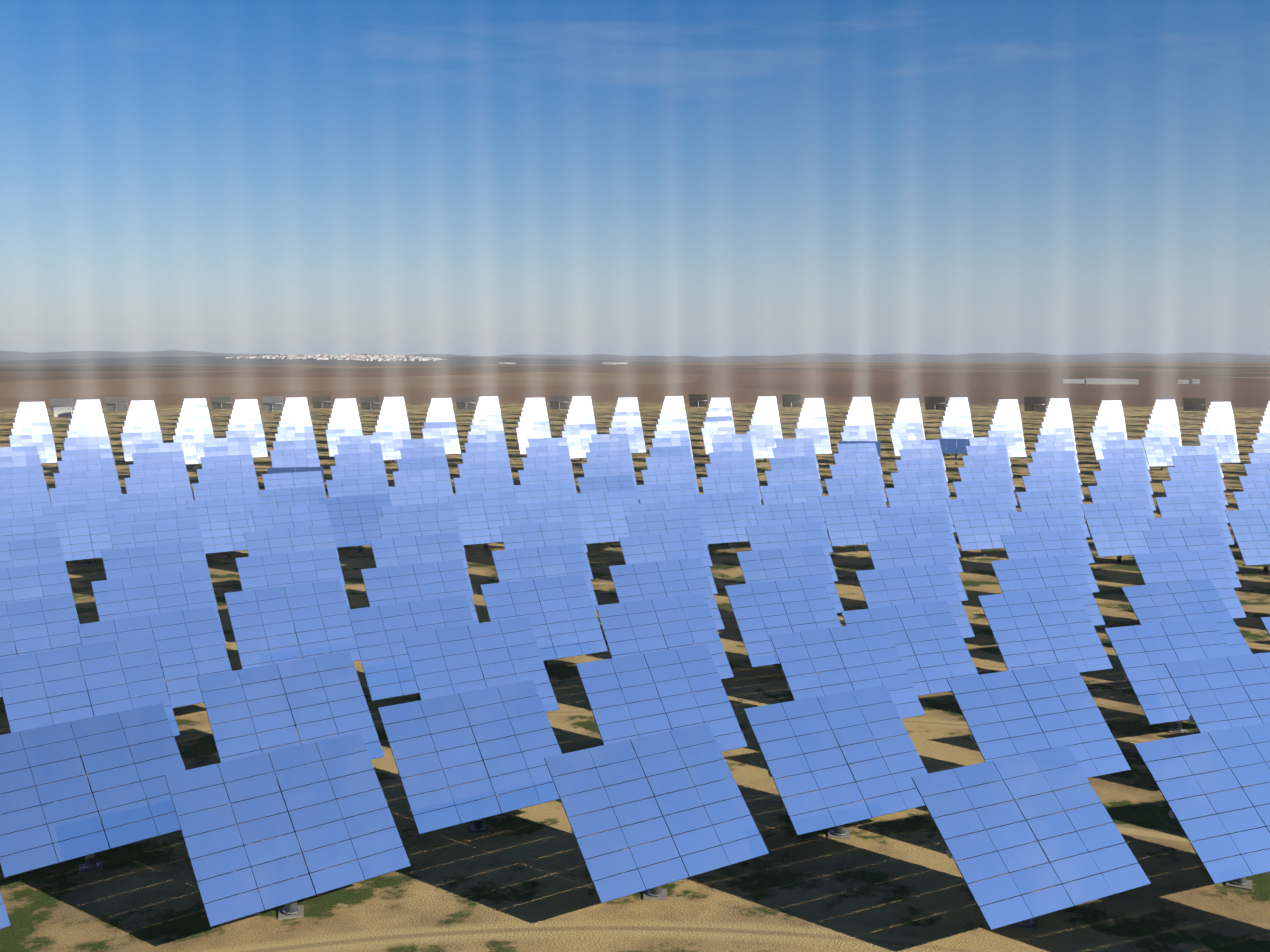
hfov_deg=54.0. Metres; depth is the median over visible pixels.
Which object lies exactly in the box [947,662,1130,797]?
heliostat
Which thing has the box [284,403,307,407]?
heliostat
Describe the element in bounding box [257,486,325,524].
heliostat
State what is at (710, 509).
heliostat
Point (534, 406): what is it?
heliostat
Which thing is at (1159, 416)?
heliostat
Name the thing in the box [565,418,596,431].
heliostat
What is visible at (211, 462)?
heliostat
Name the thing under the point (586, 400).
heliostat
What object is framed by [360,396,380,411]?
heliostat
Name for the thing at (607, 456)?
heliostat
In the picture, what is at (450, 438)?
heliostat
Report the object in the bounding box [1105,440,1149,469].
heliostat
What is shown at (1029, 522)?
heliostat
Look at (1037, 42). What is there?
sky
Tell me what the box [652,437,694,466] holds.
heliostat
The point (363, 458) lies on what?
heliostat
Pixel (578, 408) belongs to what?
heliostat
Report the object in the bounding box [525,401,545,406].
heliostat
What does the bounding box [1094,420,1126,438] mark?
heliostat
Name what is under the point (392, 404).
heliostat
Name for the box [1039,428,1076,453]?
heliostat
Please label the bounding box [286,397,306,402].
heliostat
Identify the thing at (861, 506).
heliostat
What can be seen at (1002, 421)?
heliostat
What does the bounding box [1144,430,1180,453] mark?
heliostat
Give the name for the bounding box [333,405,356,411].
heliostat
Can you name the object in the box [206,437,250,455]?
heliostat
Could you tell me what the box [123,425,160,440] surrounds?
heliostat
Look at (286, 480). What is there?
heliostat
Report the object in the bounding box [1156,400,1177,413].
heliostat
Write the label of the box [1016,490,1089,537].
heliostat
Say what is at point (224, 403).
heliostat
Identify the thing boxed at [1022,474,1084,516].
heliostat
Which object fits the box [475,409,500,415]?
heliostat
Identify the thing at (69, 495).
heliostat
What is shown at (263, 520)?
heliostat
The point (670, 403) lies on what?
heliostat
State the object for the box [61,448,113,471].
heliostat
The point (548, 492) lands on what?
heliostat
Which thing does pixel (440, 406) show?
heliostat
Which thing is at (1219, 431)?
heliostat
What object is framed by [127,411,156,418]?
heliostat
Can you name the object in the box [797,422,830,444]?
heliostat
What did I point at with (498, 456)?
heliostat
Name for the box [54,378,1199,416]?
farm sheds
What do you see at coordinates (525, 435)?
heliostat
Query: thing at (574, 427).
heliostat
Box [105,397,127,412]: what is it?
heliostat
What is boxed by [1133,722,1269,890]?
heliostat
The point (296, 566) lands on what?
heliostat
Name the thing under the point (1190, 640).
heliostat
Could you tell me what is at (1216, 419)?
heliostat
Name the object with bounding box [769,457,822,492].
heliostat
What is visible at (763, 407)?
heliostat
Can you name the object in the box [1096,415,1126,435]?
heliostat
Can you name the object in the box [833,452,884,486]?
heliostat
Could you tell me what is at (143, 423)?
heliostat
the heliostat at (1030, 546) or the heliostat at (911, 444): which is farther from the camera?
the heliostat at (911, 444)
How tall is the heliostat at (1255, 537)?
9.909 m
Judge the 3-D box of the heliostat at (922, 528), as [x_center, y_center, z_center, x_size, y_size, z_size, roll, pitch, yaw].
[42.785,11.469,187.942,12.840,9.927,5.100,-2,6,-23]
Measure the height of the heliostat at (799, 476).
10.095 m
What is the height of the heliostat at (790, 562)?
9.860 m
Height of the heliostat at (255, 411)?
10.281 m
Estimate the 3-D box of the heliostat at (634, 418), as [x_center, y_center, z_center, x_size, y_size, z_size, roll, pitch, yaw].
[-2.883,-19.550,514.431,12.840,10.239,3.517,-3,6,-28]
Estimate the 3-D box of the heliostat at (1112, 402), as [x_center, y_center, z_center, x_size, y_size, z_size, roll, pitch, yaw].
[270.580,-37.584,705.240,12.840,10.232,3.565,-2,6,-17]
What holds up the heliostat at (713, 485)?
on the ground
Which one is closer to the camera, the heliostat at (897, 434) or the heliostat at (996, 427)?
the heliostat at (897, 434)
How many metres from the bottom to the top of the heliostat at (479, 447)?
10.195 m
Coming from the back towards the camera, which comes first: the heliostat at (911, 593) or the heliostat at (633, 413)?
the heliostat at (633, 413)
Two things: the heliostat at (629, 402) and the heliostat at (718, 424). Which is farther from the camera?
the heliostat at (629, 402)
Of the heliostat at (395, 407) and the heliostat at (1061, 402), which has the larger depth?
the heliostat at (1061, 402)
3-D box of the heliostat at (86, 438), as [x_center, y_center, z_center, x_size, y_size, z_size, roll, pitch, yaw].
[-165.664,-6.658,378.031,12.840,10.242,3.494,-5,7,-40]
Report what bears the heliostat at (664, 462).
on the ground
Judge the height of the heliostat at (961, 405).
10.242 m
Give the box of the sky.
[0,0,1269,356]
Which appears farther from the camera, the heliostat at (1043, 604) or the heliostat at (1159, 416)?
the heliostat at (1159, 416)
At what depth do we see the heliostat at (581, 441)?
411.32 m
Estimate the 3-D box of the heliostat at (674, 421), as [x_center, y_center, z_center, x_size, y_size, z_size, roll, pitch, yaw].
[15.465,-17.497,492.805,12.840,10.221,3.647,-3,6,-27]
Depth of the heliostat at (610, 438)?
393.68 m
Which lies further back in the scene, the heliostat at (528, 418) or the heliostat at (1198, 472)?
the heliostat at (528, 418)
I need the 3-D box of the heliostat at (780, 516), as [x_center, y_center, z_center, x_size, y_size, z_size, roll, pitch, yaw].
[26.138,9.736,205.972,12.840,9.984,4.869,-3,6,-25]
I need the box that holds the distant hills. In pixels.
[0,350,1269,360]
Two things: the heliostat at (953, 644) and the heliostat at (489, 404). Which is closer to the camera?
the heliostat at (953, 644)
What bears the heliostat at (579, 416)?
on the ground
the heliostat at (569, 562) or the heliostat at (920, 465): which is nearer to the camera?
the heliostat at (569, 562)
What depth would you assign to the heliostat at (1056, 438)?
390.93 m
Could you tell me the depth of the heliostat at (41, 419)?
504.05 m
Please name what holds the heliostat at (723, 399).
on the ground
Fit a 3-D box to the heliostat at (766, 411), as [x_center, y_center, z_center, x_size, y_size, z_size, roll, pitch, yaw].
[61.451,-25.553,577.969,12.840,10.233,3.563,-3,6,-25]
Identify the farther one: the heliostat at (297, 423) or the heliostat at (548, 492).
the heliostat at (297, 423)
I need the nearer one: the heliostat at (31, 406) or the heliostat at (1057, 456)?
the heliostat at (1057, 456)
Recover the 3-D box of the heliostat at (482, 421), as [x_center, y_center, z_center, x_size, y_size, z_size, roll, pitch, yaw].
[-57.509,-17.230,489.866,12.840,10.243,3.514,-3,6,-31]
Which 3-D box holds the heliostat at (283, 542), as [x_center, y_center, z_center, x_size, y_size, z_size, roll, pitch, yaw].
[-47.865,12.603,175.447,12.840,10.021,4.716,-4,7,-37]
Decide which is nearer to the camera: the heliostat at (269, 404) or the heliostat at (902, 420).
the heliostat at (902, 420)
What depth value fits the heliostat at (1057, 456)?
320.86 m
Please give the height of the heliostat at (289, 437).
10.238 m
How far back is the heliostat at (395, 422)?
484.94 m
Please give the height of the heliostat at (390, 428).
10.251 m
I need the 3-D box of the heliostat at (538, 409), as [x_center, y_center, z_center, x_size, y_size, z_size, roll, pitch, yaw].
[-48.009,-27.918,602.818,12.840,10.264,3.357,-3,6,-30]
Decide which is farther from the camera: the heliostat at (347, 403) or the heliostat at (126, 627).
the heliostat at (347, 403)
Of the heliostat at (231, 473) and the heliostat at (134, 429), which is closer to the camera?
the heliostat at (231, 473)
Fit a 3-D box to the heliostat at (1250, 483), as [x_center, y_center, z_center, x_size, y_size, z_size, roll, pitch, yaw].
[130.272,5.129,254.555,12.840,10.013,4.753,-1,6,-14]
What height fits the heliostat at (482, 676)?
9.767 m
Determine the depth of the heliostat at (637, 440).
432.78 m
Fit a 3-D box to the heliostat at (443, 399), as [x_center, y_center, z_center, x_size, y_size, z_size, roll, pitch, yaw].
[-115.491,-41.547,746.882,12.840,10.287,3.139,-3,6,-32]
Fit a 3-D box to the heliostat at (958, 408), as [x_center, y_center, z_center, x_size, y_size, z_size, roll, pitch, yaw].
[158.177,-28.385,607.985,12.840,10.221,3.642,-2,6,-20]
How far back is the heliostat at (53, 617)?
124.09 m
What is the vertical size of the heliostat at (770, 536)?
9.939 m
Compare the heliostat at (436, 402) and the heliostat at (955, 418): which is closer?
the heliostat at (955, 418)
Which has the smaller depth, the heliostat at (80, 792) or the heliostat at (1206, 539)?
the heliostat at (80, 792)
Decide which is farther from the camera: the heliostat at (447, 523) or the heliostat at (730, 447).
the heliostat at (730, 447)
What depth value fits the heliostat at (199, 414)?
549.60 m
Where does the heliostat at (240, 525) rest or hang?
on the ground
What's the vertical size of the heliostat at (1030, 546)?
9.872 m
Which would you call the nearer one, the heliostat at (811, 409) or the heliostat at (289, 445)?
the heliostat at (289, 445)
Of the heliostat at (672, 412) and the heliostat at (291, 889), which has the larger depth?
the heliostat at (672, 412)
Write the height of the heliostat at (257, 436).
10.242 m
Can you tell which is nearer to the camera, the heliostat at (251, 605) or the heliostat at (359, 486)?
the heliostat at (251, 605)
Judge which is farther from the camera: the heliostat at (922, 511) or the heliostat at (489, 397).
the heliostat at (489, 397)
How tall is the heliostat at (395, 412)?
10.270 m
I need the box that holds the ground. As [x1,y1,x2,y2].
[0,361,1269,951]
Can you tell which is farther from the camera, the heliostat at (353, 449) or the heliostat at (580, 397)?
the heliostat at (580, 397)
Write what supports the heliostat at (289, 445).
on the ground
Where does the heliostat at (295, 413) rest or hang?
on the ground
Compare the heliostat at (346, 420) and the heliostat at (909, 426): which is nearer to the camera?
the heliostat at (909, 426)
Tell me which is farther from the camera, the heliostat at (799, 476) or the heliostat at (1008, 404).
the heliostat at (1008, 404)
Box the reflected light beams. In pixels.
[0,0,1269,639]
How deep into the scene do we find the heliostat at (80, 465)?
294.33 m
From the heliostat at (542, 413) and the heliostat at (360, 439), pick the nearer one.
the heliostat at (360, 439)
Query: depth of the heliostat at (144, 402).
704.36 m
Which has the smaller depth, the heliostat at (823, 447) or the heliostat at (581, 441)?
the heliostat at (581, 441)
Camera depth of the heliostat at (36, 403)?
682.14 m
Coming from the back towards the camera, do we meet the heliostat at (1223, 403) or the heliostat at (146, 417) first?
the heliostat at (1223, 403)
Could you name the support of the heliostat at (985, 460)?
on the ground
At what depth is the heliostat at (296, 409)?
607.47 m
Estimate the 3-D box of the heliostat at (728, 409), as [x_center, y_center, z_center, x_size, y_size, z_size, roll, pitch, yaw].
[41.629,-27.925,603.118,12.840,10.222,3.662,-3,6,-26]
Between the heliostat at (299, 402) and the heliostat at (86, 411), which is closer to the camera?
the heliostat at (86, 411)
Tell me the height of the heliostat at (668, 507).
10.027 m
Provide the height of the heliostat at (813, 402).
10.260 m
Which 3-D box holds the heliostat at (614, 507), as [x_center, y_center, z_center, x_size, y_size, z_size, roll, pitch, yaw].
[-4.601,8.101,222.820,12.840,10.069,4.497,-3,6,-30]
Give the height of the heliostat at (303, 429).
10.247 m
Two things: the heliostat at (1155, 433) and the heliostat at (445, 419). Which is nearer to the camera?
the heliostat at (1155, 433)
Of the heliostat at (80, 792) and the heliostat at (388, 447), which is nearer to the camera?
the heliostat at (80, 792)
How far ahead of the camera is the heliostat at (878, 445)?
389.50 m
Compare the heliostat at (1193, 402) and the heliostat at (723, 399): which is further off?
the heliostat at (1193, 402)
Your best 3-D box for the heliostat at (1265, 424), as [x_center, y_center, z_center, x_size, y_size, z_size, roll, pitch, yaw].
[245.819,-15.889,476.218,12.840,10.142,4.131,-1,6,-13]
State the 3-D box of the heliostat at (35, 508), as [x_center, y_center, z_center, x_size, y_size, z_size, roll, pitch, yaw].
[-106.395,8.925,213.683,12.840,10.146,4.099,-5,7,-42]
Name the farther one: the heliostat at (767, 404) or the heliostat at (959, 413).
the heliostat at (767, 404)
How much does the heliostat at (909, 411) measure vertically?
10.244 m
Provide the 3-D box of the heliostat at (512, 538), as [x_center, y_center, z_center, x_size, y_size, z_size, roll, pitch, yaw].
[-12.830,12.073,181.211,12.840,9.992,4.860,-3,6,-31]
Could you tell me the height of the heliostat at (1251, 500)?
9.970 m
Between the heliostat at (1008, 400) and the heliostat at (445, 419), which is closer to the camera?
the heliostat at (445, 419)
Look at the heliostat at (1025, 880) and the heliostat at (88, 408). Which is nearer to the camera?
the heliostat at (1025, 880)
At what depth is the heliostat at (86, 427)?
452.49 m
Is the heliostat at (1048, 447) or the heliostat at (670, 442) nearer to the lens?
the heliostat at (1048, 447)
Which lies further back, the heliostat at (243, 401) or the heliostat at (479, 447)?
the heliostat at (243, 401)
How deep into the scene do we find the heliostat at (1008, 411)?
579.85 m
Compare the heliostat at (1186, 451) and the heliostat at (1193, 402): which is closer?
the heliostat at (1186, 451)
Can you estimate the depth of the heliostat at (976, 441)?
378.68 m
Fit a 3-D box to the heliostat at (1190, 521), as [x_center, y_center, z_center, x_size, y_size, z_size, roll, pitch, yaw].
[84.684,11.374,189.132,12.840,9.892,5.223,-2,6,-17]
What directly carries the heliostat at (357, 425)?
on the ground
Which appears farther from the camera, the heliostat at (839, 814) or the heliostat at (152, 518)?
the heliostat at (152, 518)
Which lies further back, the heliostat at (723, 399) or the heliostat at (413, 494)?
the heliostat at (723, 399)
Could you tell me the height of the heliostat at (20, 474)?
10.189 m
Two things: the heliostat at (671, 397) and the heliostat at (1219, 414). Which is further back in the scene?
the heliostat at (671, 397)
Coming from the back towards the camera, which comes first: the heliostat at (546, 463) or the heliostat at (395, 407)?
the heliostat at (395, 407)
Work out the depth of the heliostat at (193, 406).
639.67 m
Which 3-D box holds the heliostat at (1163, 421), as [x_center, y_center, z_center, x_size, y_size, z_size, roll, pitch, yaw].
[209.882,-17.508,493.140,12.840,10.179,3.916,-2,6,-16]
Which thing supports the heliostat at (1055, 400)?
on the ground
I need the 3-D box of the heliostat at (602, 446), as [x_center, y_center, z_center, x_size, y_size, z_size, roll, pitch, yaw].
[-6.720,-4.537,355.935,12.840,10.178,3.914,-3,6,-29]
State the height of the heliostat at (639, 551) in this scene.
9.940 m
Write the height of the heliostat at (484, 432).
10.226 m
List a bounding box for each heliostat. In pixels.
[0,446,38,467]
[0,455,40,485]
[0,466,43,497]
[0,479,47,516]
[0,495,50,540]
[0,515,61,562]
[0,537,71,601]
[0,562,76,653]
[0,595,84,704]
[0,635,179,768]
[0,703,198,877]
[0,893,10,928]
[9,434,56,462]
[11,427,51,450]
[13,422,50,432]
[15,417,48,425]
[16,412,47,420]
[17,408,46,415]
[18,405,45,411]
[20,402,44,407]
[43,501,125,566]
[49,399,73,413]
[49,484,121,527]
[53,470,120,501]
[57,458,115,484]
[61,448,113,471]
[63,440,110,459]
[65,436,108,454]
[67,429,107,445]
[69,423,105,434]
[70,418,104,424]
[72,414,103,421]
[73,410,102,413]
[74,406,101,412]
[76,399,99,402]
[76,402,100,408]
[77,606,231,707]
[91,569,225,659]
[101,541,217,613]
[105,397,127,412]
[108,520,208,571]
[112,509,200,544]
[119,490,194,521]
[121,432,162,460]
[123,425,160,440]
[124,420,158,429]
[124,474,190,507]
[126,415,157,423]
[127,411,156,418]
[128,462,187,491]
[129,407,155,410]
[130,403,154,410]
[131,400,153,403]
[132,451,184,475]
[135,442,182,463]
[165,732,410,926]
[173,434,213,467]
[175,427,212,451]
[177,422,211,431]
[178,417,210,425]
[180,412,209,420]
[181,408,208,415]
[182,405,207,408]
[183,401,206,404]
[184,398,205,401]
[186,496,262,558]
[192,480,258,522]
[197,466,256,495]
[197,651,383,790]
[200,455,255,480]
[203,445,251,465]
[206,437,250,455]
[210,396,232,411]
[224,580,360,668]
[226,430,267,456]
[228,424,262,445]
[229,418,261,427]
[231,414,260,418]
[232,409,259,413]
[233,406,258,412]
[234,402,257,408]
[235,399,256,402]
[235,548,349,632]
[244,525,344,587]
[251,504,338,556]
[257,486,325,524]
[261,396,282,412]
[262,471,325,505]
[267,467,323,485]
[270,448,319,470]
[273,440,316,464]
[275,432,314,445]
[277,426,312,437]
[279,420,312,430]
[280,415,310,424]
[282,411,309,418]
[283,407,308,411]
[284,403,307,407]
[285,400,307,403]
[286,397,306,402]
[311,395,332,410]
[320,494,392,553]
[326,428,362,456]
[326,477,388,517]
[327,422,360,432]
[329,417,359,426]
[330,463,388,492]
[331,413,358,420]
[332,408,357,415]
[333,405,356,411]
[334,401,356,407]
[334,452,385,476]
[335,398,355,403]
[337,443,381,464]
[340,435,380,453]
[348,595,486,701]
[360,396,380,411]
[361,559,478,644]
[370,533,473,599]
[373,431,410,462]
[375,425,409,447]
[377,419,408,428]
[377,512,467,568]
[378,414,406,419]
[378,680,577,833]
[380,410,406,417]
[381,406,405,413]
[381,502,464,552]
[382,403,404,406]
[383,400,404,405]
[384,397,403,399]
[388,483,452,512]
[393,469,452,499]
[396,457,452,490]
[400,447,449,475]
[402,617,558,737]
[403,438,447,465]
[422,427,460,453]
[424,422,455,442]
[426,416,454,425]
[427,412,453,416]
[428,408,453,411]
[430,401,451,404]
[430,404,452,410]
[431,398,451,403]
[448,491,517,550]
[453,475,516,515]
[456,395,475,410]
[458,462,512,491]
[462,451,513,484]
[465,442,509,462]
[467,434,507,451]
[468,430,503,438]
[470,424,503,433]
[472,419,502,430]
[473,414,501,422]
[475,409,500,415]
[476,406,499,409]
[477,402,498,408]
[478,399,498,402]
[479,396,497,401]
[480,574,607,671]
[491,543,597,615]
[499,520,592,578]
[507,500,587,551]
[513,482,574,516]
[516,427,550,453]
[518,421,548,434]
[518,468,576,497]
[520,416,549,426]
[521,411,548,420]
[522,407,546,414]
[522,456,576,498]
[523,404,545,410]
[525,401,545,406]
[525,446,573,475]
[526,398,544,400]
[528,437,571,464]
[544,723,768,902]
[549,395,568,410]
[561,430,596,461]
[564,424,596,446]
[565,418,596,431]
[567,413,595,425]
[568,409,592,416]
[569,405,592,412]
[571,402,591,405]
[572,396,590,398]
[572,399,591,404]
[572,490,637,548]
[576,644,746,775]
[577,475,638,514]
[582,461,638,498]
[585,450,636,484]
[589,441,633,469]
[591,434,632,461]
[596,593,733,698]
[609,427,645,452]
[609,558,724,639]
[611,421,644,442]
[612,416,643,436]
[614,411,642,430]
[615,407,640,419]
[616,404,637,407]
[617,400,637,406]
[618,397,636,400]
[619,531,717,595]
[626,511,712,566]
[630,500,709,551]
[636,482,697,510]
[641,468,698,500]
[645,456,698,491]
[649,446,696,477]
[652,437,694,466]
[654,430,692,455]
[656,424,690,443]
[658,418,689,436]
[659,414,688,430]
[661,409,687,424]
[662,405,684,409]
[663,402,686,417]
[664,399,685,411]
[665,396,682,398]
[688,394,707,408]
[694,491,761,549]
[700,475,761,514]
[701,427,734,453]
[703,421,734,442]
[705,416,734,429]
[705,462,761,499]
[706,411,734,428]
[708,407,733,422]
[709,404,732,416]
[709,451,758,484]
[710,401,728,406]
[711,398,731,409]
[712,442,756,471]
[714,434,755,461]
[725,576,849,673]
[736,545,843,617]
[744,685,936,838]
[745,522,837,581]
[747,431,781,461]
[749,424,781,442]
[751,419,782,438]
[752,414,780,426]
[753,502,832,553]
[754,410,780,425]
[755,406,778,414]
[756,402,779,418]
[757,399,778,412]
[758,396,775,401]
[759,483,826,528]
[765,469,821,509]
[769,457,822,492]
[770,621,924,734]
[772,447,819,478]
[775,438,818,467]
[782,394,801,408]
[794,428,831,453]
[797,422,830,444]
[798,417,828,434]
[800,412,828,431]
[801,408,827,425]
[803,404,826,419]
[804,401,824,407]
[805,398,825,412]
[818,493,883,552]
[824,477,886,512]
[829,463,886,501]
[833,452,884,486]
[837,443,882,473]
[839,441,880,456]
[841,431,879,458]
[841,600,978,695]
[843,425,876,440]
[845,419,876,438]
[847,414,876,435]
[848,410,875,429]
[849,406,874,422]
[851,403,873,416]
[852,400,872,410]
[853,397,872,409]
[855,564,974,644]
[866,536,967,600]
[874,515,962,572]
[878,504,960,556]
[885,486,955,532]
[890,429,923,455]
[891,471,950,506]
[892,423,924,440]
[894,417,924,436]
[895,413,923,430]
[895,459,949,495]
[897,409,922,423]
[898,405,922,421]
[899,402,921,415]
[899,448,947,481]
[900,399,920,409]
[902,440,945,469]
[911,746,1150,930]
[924,396,945,411]
[936,438,970,464]
[939,426,972,455]
[941,420,973,437]
[943,415,973,436]
[945,411,972,429]
[946,407,971,423]
[946,496,1014,556]
[947,404,970,416]
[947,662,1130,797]
[948,400,970,415]
[949,397,968,403]
[953,480,1019,520]
[958,466,1017,504]
[962,455,1014,489]
[966,445,1012,476]
[969,437,1010,465]
[977,587,1112,672]
[988,430,1026,456]
[990,424,1024,446]
[990,555,1104,628]
[992,419,1023,439]
[993,414,1022,432]
[995,410,1022,428]
[996,406,1021,423]
[998,402,1020,418]
[999,399,1019,410]
[1000,530,1099,592]
[1009,509,1094,562]
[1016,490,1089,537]
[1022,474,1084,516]
[1024,397,1045,412]
[1027,462,1083,499]
[1031,451,1081,484]
[1034,442,1079,472]
[1037,434,1078,462]
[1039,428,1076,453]
[1041,422,1075,445]
[1043,417,1074,438]
[1045,412,1073,431]
[1047,408,1072,424]
[1048,405,1072,421]
[1049,401,1071,416]
[1050,398,1070,409]
[1081,501,1150,563]
[1088,484,1154,524]
[1090,432,1124,459]
[1092,426,1126,439]
[1093,470,1155,510]
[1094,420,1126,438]
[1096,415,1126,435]
[1098,411,1125,428]
[1098,458,1152,494]
[1099,407,1124,422]
[1100,404,1124,419]
[1102,400,1123,413]
[1102,448,1151,480]
[1104,618,1256,734]
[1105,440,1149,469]
[1121,579,1252,655]
[1133,549,1245,618]
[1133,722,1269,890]
[1142,437,1181,470]
[1142,527,1241,587]
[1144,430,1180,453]
[1147,424,1181,445]
[1147,515,1238,571]
[1149,419,1181,440]
[1150,414,1180,434]
[1152,410,1179,428]
[1153,406,1178,422]
[1155,403,1177,415]
[1155,495,1233,544]
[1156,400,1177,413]
[1162,479,1228,522]
[1164,652,1269,769]
[1167,466,1227,504]
[1171,455,1225,489]
[1175,446,1223,477]
[1183,398,1205,413]
[1198,434,1239,462]
[1200,428,1238,453]
[1203,422,1237,445]
[1205,417,1236,438]
[1206,413,1235,432]
[1208,409,1234,424]
[1209,405,1234,421]
[1210,402,1233,416]
[1225,509,1269,572]
[1233,491,1269,532]
[1239,476,1269,504]
[1244,463,1269,475]
[1248,453,1269,474]
[1251,444,1269,452]
[1253,440,1269,448]
[1256,433,1269,439]
[1258,426,1269,432]
[1260,421,1269,426]
[1260,617,1269,635]
[1262,416,1269,420]
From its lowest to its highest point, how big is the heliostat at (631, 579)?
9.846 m
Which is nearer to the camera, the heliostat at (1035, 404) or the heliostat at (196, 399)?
the heliostat at (196, 399)
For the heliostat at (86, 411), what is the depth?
576.55 m
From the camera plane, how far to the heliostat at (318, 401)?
814.25 m
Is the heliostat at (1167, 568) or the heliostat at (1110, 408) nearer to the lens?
the heliostat at (1167, 568)
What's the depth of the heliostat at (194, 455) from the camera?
388.55 m
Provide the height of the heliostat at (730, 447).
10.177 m
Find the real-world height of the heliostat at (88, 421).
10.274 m
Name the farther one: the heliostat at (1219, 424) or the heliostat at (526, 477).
the heliostat at (1219, 424)
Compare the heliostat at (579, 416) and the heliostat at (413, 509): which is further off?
the heliostat at (579, 416)
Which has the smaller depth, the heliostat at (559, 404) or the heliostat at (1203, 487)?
the heliostat at (1203, 487)
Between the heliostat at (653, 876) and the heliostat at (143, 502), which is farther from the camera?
the heliostat at (143, 502)
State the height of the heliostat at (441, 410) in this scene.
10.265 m
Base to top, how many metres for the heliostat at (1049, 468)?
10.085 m
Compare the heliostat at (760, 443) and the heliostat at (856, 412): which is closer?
the heliostat at (760, 443)
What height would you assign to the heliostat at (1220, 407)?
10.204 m
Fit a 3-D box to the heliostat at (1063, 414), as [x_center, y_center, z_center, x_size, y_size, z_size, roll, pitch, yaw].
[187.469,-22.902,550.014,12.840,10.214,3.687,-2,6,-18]
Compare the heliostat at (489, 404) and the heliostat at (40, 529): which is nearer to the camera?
the heliostat at (40, 529)
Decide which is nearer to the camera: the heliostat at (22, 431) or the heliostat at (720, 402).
the heliostat at (22, 431)
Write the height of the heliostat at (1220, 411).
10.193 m
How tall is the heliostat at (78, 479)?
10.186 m
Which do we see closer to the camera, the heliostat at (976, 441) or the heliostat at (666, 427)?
the heliostat at (976, 441)
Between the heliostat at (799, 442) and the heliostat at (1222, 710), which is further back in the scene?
the heliostat at (799, 442)
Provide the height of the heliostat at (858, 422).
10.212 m
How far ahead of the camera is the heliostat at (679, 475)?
270.68 m
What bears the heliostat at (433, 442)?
on the ground
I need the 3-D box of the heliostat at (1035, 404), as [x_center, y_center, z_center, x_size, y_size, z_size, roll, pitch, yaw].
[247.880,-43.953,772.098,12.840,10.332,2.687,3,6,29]
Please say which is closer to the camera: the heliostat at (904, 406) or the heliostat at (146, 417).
the heliostat at (146, 417)
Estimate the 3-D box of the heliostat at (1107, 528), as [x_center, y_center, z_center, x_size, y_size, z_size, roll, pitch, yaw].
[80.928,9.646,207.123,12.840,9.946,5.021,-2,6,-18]
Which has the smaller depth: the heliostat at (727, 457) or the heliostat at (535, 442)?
the heliostat at (727, 457)
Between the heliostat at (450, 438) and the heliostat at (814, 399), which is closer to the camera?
the heliostat at (450, 438)
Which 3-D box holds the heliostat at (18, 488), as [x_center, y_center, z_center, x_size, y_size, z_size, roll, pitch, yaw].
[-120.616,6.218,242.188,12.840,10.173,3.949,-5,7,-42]
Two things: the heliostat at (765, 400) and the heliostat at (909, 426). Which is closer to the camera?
the heliostat at (909, 426)
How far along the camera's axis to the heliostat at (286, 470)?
295.64 m
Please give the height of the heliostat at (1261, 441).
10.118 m
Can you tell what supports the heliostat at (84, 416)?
on the ground
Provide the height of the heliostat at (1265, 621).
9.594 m
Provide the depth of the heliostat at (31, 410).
588.99 m
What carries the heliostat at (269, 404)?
on the ground
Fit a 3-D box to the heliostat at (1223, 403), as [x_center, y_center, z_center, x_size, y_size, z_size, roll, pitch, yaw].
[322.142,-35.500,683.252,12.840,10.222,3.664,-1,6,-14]
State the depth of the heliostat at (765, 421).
490.90 m
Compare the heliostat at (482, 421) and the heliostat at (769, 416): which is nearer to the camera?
the heliostat at (482, 421)
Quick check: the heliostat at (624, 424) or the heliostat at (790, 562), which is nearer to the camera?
the heliostat at (790, 562)
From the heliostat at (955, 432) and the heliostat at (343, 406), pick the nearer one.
the heliostat at (955, 432)
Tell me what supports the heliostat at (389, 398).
on the ground
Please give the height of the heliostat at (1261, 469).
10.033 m
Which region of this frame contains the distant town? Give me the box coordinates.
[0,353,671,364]
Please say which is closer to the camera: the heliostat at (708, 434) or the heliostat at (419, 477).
the heliostat at (419, 477)
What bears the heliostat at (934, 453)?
on the ground
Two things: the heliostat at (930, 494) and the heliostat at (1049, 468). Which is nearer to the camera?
the heliostat at (930, 494)
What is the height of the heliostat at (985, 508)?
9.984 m
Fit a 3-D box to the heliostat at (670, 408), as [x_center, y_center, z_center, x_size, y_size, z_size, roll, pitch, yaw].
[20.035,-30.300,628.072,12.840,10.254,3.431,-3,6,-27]
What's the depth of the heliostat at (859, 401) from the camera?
717.82 m
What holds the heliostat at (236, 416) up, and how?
on the ground
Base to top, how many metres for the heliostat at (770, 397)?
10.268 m
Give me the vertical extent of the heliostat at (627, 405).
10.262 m
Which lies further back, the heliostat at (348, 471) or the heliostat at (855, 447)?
the heliostat at (855, 447)
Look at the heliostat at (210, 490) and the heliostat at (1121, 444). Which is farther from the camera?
the heliostat at (1121, 444)
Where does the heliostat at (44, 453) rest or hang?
on the ground
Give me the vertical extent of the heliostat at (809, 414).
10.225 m
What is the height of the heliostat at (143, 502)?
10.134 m
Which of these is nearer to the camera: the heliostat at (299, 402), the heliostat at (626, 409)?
the heliostat at (626, 409)
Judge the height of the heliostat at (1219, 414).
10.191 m

